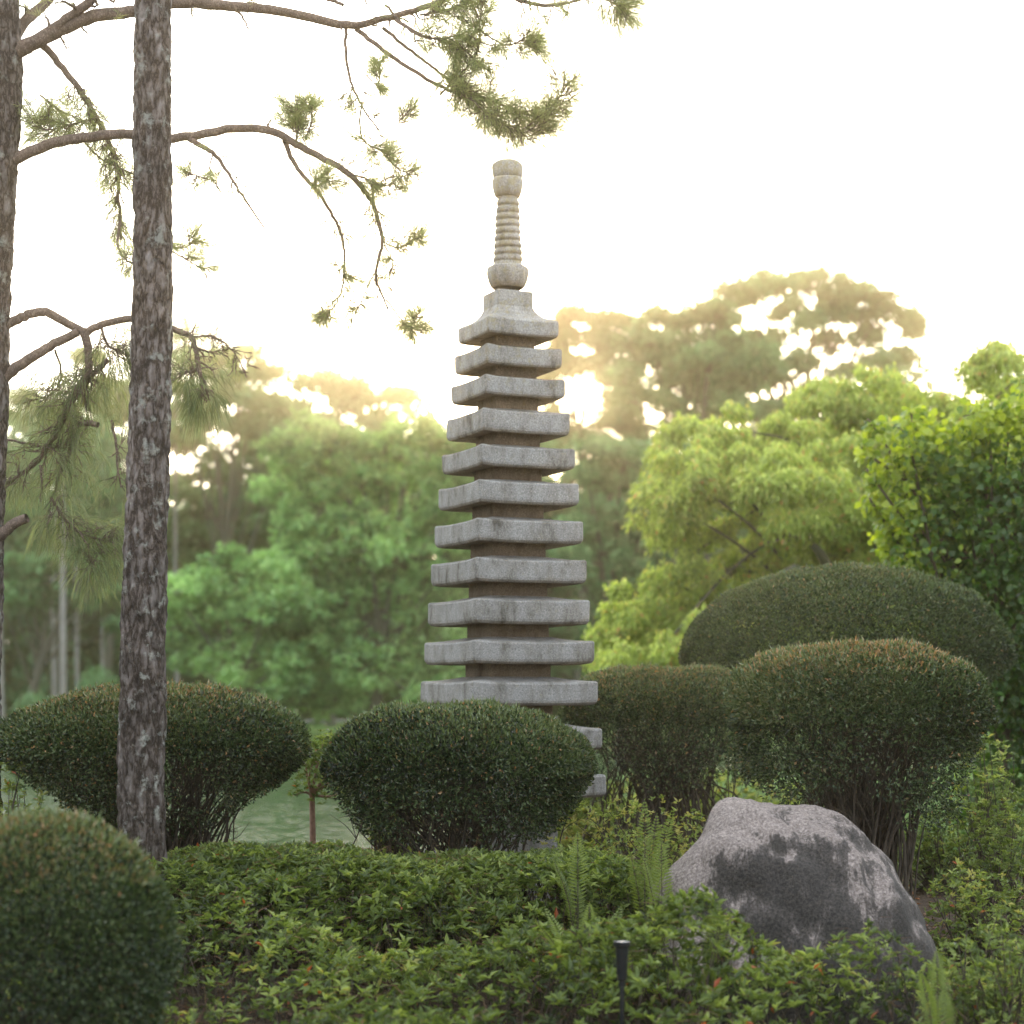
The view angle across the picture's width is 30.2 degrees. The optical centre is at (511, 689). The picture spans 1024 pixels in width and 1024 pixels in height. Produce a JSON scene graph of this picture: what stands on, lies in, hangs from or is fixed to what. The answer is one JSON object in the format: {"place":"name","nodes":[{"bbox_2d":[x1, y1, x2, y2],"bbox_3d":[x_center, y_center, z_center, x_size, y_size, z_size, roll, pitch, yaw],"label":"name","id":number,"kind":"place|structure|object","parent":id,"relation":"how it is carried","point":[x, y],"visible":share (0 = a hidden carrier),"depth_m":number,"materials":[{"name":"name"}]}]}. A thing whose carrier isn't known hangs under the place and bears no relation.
{"place":"outdoors","nodes":[
{"label":"outdoors","id":0,"kind":"place"},
{"bbox_2d":[182,718,702,723],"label":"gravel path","id":1,"kind":"structure","parent":0,"point":[307,721],"depth_m":95.15,"materials":[{"name":"grey gravel"}]},
{"bbox_2d":[0,744,1017,866],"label":"lawn","id":2,"kind":"structure","parent":0,"point":[279,815],"depth_m":31.80,"materials":[{"name":"green plant"}]},
{"bbox_2d":[0,693,1023,1023],"bbox_3d":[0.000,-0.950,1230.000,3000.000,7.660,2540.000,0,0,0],"label":"ground","id":3,"kind":"structure","parent":0,"point":[924,899],"depth_m":11.20,"materials":[{"name":"soil"}]},
{"bbox_2d":[0,747,48,928],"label":"loose shrub","id":4,"kind":"object","parent":3,"relation":"on","point":[11,785],"visible":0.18,"depth_m":12.58,"materials":[{"name":"green plant"}]},
{"bbox_2d":[1,416,60,718],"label":"pine tree","id":5,"kind":"object","parent":3,"relation":"on","point":[9,474],"visible":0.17,"depth_m":81.91,"materials":[{"name":"green plant"}]},
{"bbox_2d":[10,690,51,713],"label":"waterside shrub","id":6,"kind":"object","parent":3,"relation":"on","point":[31,698],"visible":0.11,"depth_m":79.64,"materials":[{"name":"green plant"}]},
{"bbox_2d":[3,544,123,704],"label":"broadleaf tree","id":7,"kind":"object","parent":3,"relation":"on","point":[20,592],"visible":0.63,"depth_m":83.78,"materials":[{"name":"green plant"}]},
{"bbox_2d":[8,410,120,697],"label":"pine tree","id":8,"kind":"object","parent":3,"relation":"on","point":[54,674],"visible":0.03,"depth_m":87.90,"materials":[{"name":"green plant"}]},
{"bbox_2d":[4,423,126,623],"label":"pine tree","id":9,"kind":"object","parent":3,"relation":"on","point":[19,530],"visible":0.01,"depth_m":103.67,"materials":[{"name":"green plant"}]},
{"bbox_2d":[7,389,126,694],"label":"pine tree","id":10,"kind":"object","parent":3,"relation":"on","point":[63,674],"visible":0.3,"depth_m":79.89,"materials":[{"name":"green plant"}]},
{"bbox_2d":[5,345,128,696],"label":"pine tree","id":11,"kind":"object","parent":3,"relation":"on","point":[23,542],"visible":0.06,"depth_m":94.52,"materials":[{"name":"green plant"}]},
{"bbox_2d":[11,389,127,692],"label":"pine tree","id":12,"kind":"object","parent":3,"relation":"on","point":[77,669],"visible":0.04,"depth_m":89.92,"materials":[{"name":"green plant"}]},
{"bbox_2d":[0,802,188,1023],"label":"topiary bush","id":13,"kind":"object","parent":3,"relation":"on","point":[118,867],"visible":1,"depth_m":7.88,"materials":[{"name":"green plant"}]},
{"bbox_2d":[75,663,118,723],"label":"waterside shrub","id":14,"kind":"object","parent":3,"relation":"on","point":[92,676],"visible":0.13,"depth_m":77.84,"materials":[{"name":"green plant"}]},
{"bbox_2d":[11,424,187,681],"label":"pine tree","id":15,"kind":"object","parent":3,"relation":"on","point":[106,503],"visible":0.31,"depth_m":85.69,"materials":[{"name":"green plant"}]},
{"bbox_2d":[80,383,184,682],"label":"pine tree","id":16,"kind":"object","parent":3,"relation":"on","point":[108,661],"visible":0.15,"depth_m":91.79,"materials":[{"name":"green plant"}]},
{"bbox_2d":[114,0,173,950],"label":"pine tree","id":17,"kind":"object","parent":3,"relation":"on","point":[141,761],"visible":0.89,"depth_m":11.65,"materials":[{"name":"brown plant"}]},
{"bbox_2d":[0,677,313,923],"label":"topiary bush","id":18,"kind":"object","parent":3,"relation":"on","point":[247,729],"visible":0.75,"depth_m":12.45,"materials":[{"name":"green plant"}]},
{"bbox_2d":[106,282,250,682],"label":"pine tree","id":19,"kind":"object","parent":3,"relation":"on","point":[176,339],"visible":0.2,"depth_m":91.91,"materials":[{"name":"green plant"}]},
{"bbox_2d":[167,384,306,671],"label":"pine tree","id":20,"kind":"object","parent":3,"relation":"on","point":[196,530],"visible":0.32,"depth_m":97.53,"materials":[{"name":"green plant"}]},
{"bbox_2d":[169,340,326,722],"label":"pine tree","id":21,"kind":"object","parent":3,"relation":"on","point":[246,400],"visible":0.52,"depth_m":89.73,"materials":[{"name":"green plant"}]},
{"bbox_2d":[166,541,343,704],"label":"broadleaf tree","id":22,"kind":"object","parent":3,"relation":"on","point":[225,608],"visible":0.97,"depth_m":69.54,"materials":[{"name":"green plant"}]},
{"bbox_2d":[288,726,351,843],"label":"shrub","id":23,"kind":"object","parent":3,"relation":"on","point":[314,790],"visible":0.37,"depth_m":14.17,"materials":[{"name":"green plant"}]},
{"bbox_2d":[0,0,656,815],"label":"pine tree","id":24,"kind":"object","parent":3,"relation":"on","point":[518,116],"visible":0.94,"depth_m":12.91,"materials":[{"name":"green plant"}]},
{"bbox_2d":[255,363,438,725],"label":"pine tree","id":25,"kind":"object","parent":3,"relation":"on","point":[354,395],"visible":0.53,"depth_m":87.34,"materials":[{"name":"green plant"}]},
{"bbox_2d":[243,403,475,726],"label":"broadleaf tree","id":26,"kind":"object","parent":3,"relation":"on","point":[377,618],"visible":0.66,"depth_m":71.03,"materials":[{"name":"green plant"}]},
{"bbox_2d":[64,839,668,974],"bbox_3d":[-0.684,1.356,11.847,4.117,0.840,1.691,0,0,0],"label":"azalea hedge","id":27,"kind":"object","parent":3,"relation":"on","point":[215,862],"visible":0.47,"depth_m":11.52,"materials":[{"name":"green plant"}]},
{"bbox_2d":[365,744,421,887],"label":"loose shrub","id":28,"kind":"object","parent":3,"relation":"on","point":[385,848],"visible":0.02,"depth_m":13.82,"materials":[{"name":"green plant"}]},
{"bbox_2d":[317,695,598,934],"bbox_3d":[-0.370,0.836,12.695,1.908,1.637,1.770,0,0,0],"label":"topiary bush","id":29,"kind":"object","parent":3,"relation":"on","point":[562,761],"visible":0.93,"depth_m":12.20,"materials":[{"name":"green plant"}]},
{"bbox_2d":[3,352,1019,719],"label":"wood","id":30,"kind":"object","parent":3,"relation":"on","point":[17,686],"visible":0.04,"depth_m":99.59,"materials":[{"name":"green plant"}]},
{"bbox_2d":[0,859,1023,1023],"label":"azalea ground cover","id":31,"kind":"object","parent":3,"relation":"on","point":[493,954],"visible":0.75,"depth_m":9.92,"materials":[{"name":"green plant"}]},
{"bbox_2d":[1,832,1023,1023],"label":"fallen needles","id":32,"kind":"object","parent":3,"relation":"on","point":[428,858],"visible":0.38,"depth_m":9.90,"materials":[{"name":"brown plant"}]},
{"bbox_2d":[413,410,612,708],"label":"broadleaf tree","id":33,"kind":"object","parent":3,"relation":"on","point":[558,632],"visible":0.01,"depth_m":75.48,"materials":[{"name":"green plant"}]},
{"bbox_2d":[15,871,1023,1023],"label":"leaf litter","id":34,"kind":"object","parent":3,"relation":"on","point":[290,1014],"visible":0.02,"depth_m":11.25,"materials":[{"name":"brown plant"}]},
{"bbox_2d":[420,159,622,904],"bbox_3d":[-0.032,-1.158,14.500,1.330,5.764,1.324,0,0,-24],"label":"stone pagoda","id":35,"kind":"object","parent":3,"relation":"on","point":[508,613],"visible":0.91,"depth_m":14.23,"materials":[{"name":"stone"}]},
{"bbox_2d":[552,831,587,982],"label":"fern","id":36,"kind":"object","parent":3,"relation":"on","point":[569,902],"visible":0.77,"depth_m":11.22,"materials":[{"name":"green plant"}]},
{"bbox_2d":[533,902,631,1022],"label":"fern","id":37,"kind":"object","parent":3,"relation":"on","point":[592,969],"visible":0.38,"depth_m":9.92,"materials":[{"name":"green plant"}]},
{"bbox_2d":[557,782,628,849],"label":"loose shrub","id":38,"kind":"object","parent":3,"relation":"on","point":[565,840],"visible":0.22,"depth_m":17.84,"materials":[{"name":"green plant"}]},
{"bbox_2d":[536,302,657,679],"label":"tall tree","id":39,"kind":"object","parent":3,"relation":"on","point":[622,422],"visible":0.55,"depth_m":89.61,"materials":[{"name":"green plant"}]},
{"bbox_2d":[613,940,630,1023],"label":"stake light","id":40,"kind":"object","parent":3,"relation":"on","point":[621,948],"visible":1,"depth_m":8.88,"materials":[{"name":"black paint"}]},
{"bbox_2d":[539,794,705,913],"bbox_3d":[0.857,1.190,13.386,1.395,0.924,1.161,0,0,0],"label":"loose shrub","id":41,"kind":"object","parent":3,"relation":"on","point":[605,846],"visible":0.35,"depth_m":13.32,"materials":[{"name":"green plant"}]},
{"bbox_2d":[547,432,712,748],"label":"broadleaf tree","id":42,"kind":"object","parent":3,"relation":"on","point":[617,550],"visible":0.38,"depth_m":65.57,"materials":[{"name":"green plant"}]},
{"bbox_2d":[628,799,674,995],"bbox_3d":[0.804,1.203,10.980,0.201,1.145,0.262,0,0,-40],"label":"fern","id":43,"kind":"object","parent":3,"relation":"on","point":[649,844],"visible":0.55,"depth_m":11.01,"materials":[{"name":"green plant"}]},
{"bbox_2d":[642,840,674,1008],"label":"fern","id":44,"kind":"object","parent":3,"relation":"on","point":[661,879],"visible":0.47,"depth_m":10.72,"materials":[{"name":"green plant"}]},
{"bbox_2d":[557,661,764,867],"bbox_3d":[1.352,0.692,15.915,1.963,1.888,1.609,0,0,0],"label":"topiary bush","id":45,"kind":"object","parent":3,"relation":"on","point":[671,767],"visible":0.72,"depth_m":15.47,"materials":[{"name":"green plant"}]},
{"bbox_2d":[605,293,795,730],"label":"tall tree","id":46,"kind":"object","parent":3,"relation":"on","point":[736,379],"visible":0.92,"depth_m":79.43,"materials":[{"name":"green plant"}]},
{"bbox_2d":[608,766,818,837],"bbox_3d":[1.907,1.195,19.508,2.656,0.876,2.143,0,0,0],"label":"loose shrub","id":47,"kind":"object","parent":3,"relation":"on","point":[756,797],"visible":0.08,"depth_m":19.34,"materials":[{"name":"green plant"}]},
{"bbox_2d":[701,900,731,1023],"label":"fern","id":48,"kind":"object","parent":3,"relation":"on","point":[722,994],"visible":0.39,"depth_m":9.92,"materials":[{"name":"green plant"}]},
{"bbox_2d":[645,263,933,725],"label":"tall tree","id":49,"kind":"object","parent":3,"relation":"on","point":[841,300],"visible":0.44,"depth_m":85.63,"materials":[{"name":"green plant"}]},
{"bbox_2d":[649,797,939,1023],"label":"boulder","id":50,"kind":"object","parent":3,"relation":"on","point":[797,877],"visible":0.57,"depth_m":10.63,"materials":[{"name":"stone"}]},
{"bbox_2d":[581,336,1023,782],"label":"weeping tree","id":51,"kind":"object","parent":3,"relation":"on","point":[781,480],"visible":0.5,"depth_m":26.96,"materials":[{"name":"green plant"}]},
{"bbox_2d":[678,559,1018,811],"bbox_3d":[3.020,0.237,17.209,3.051,2.833,2.742,0,0,0],"label":"topiary bush","id":52,"kind":"object","parent":3,"relation":"on","point":[992,642],"visible":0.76,"depth_m":16.40,"materials":[{"name":"green plant"}]},
{"bbox_2d":[720,634,999,900],"bbox_3d":[2.267,0.639,12.604,1.807,2.015,1.605,0,0,0],"label":"topiary bush","id":53,"kind":"object","parent":3,"relation":"on","point":[752,698],"visible":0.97,"depth_m":12.14,"materials":[{"name":"green plant"}]},
{"bbox_2d":[712,372,1023,752],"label":"broadleaf tree","id":54,"kind":"object","parent":3,"relation":"on","point":[743,532],"visible":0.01,"depth_m":61.47,"materials":[{"name":"green plant"}]},
{"bbox_2d":[917,949,956,1023],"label":"fern","id":55,"kind":"object","parent":3,"relation":"on","point":[935,1010],"visible":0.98,"depth_m":9.01,"materials":[{"name":"green plant"}]},
{"bbox_2d":[853,373,1023,843],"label":"broadleaf tree","id":56,"kind":"object","parent":3,"relation":"on","point":[991,567],"visible":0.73,"depth_m":19.28,"materials":[{"name":"green plant"}]},
{"bbox_2d":[897,812,989,894],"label":"loose shrub","id":57,"kind":"object","parent":3,"relation":"on","point":[931,856],"visible":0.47,"depth_m":14.74,"materials":[{"name":"green plant"}]},
{"bbox_2d":[917,904,1023,1023],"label":"loose shrub","id":58,"kind":"object","parent":3,"relation":"on","point":[994,993],"visible":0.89,"depth_m":9.52,"materials":[{"name":"green plant"}]},
{"bbox_2d":[924,857,1023,961],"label":"loose shrub","id":59,"kind":"object","parent":3,"relation":"on","point":[968,916],"visible":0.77,"depth_m":11.56,"materials":[{"name":"green plant"}]},
{"bbox_2d":[934,734,1023,890],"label":"loose shrub","id":60,"kind":"object","parent":3,"relation":"on","point":[985,805],"visible":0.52,"depth_m":14.54,"materials":[{"name":"green plant"}]},
{"bbox_2d":[941,801,1023,933],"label":"loose shrub","id":61,"kind":"object","parent":3,"relation":"on","point":[991,866],"visible":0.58,"depth_m":12.59,"materials":[{"name":"green plant"}]},
{"bbox_2d":[5,0,1023,641],"label":"sky","id":62,"kind":"structure","parent":0,"point":[880,140],"materials":[{"name":"white"}]}
]}

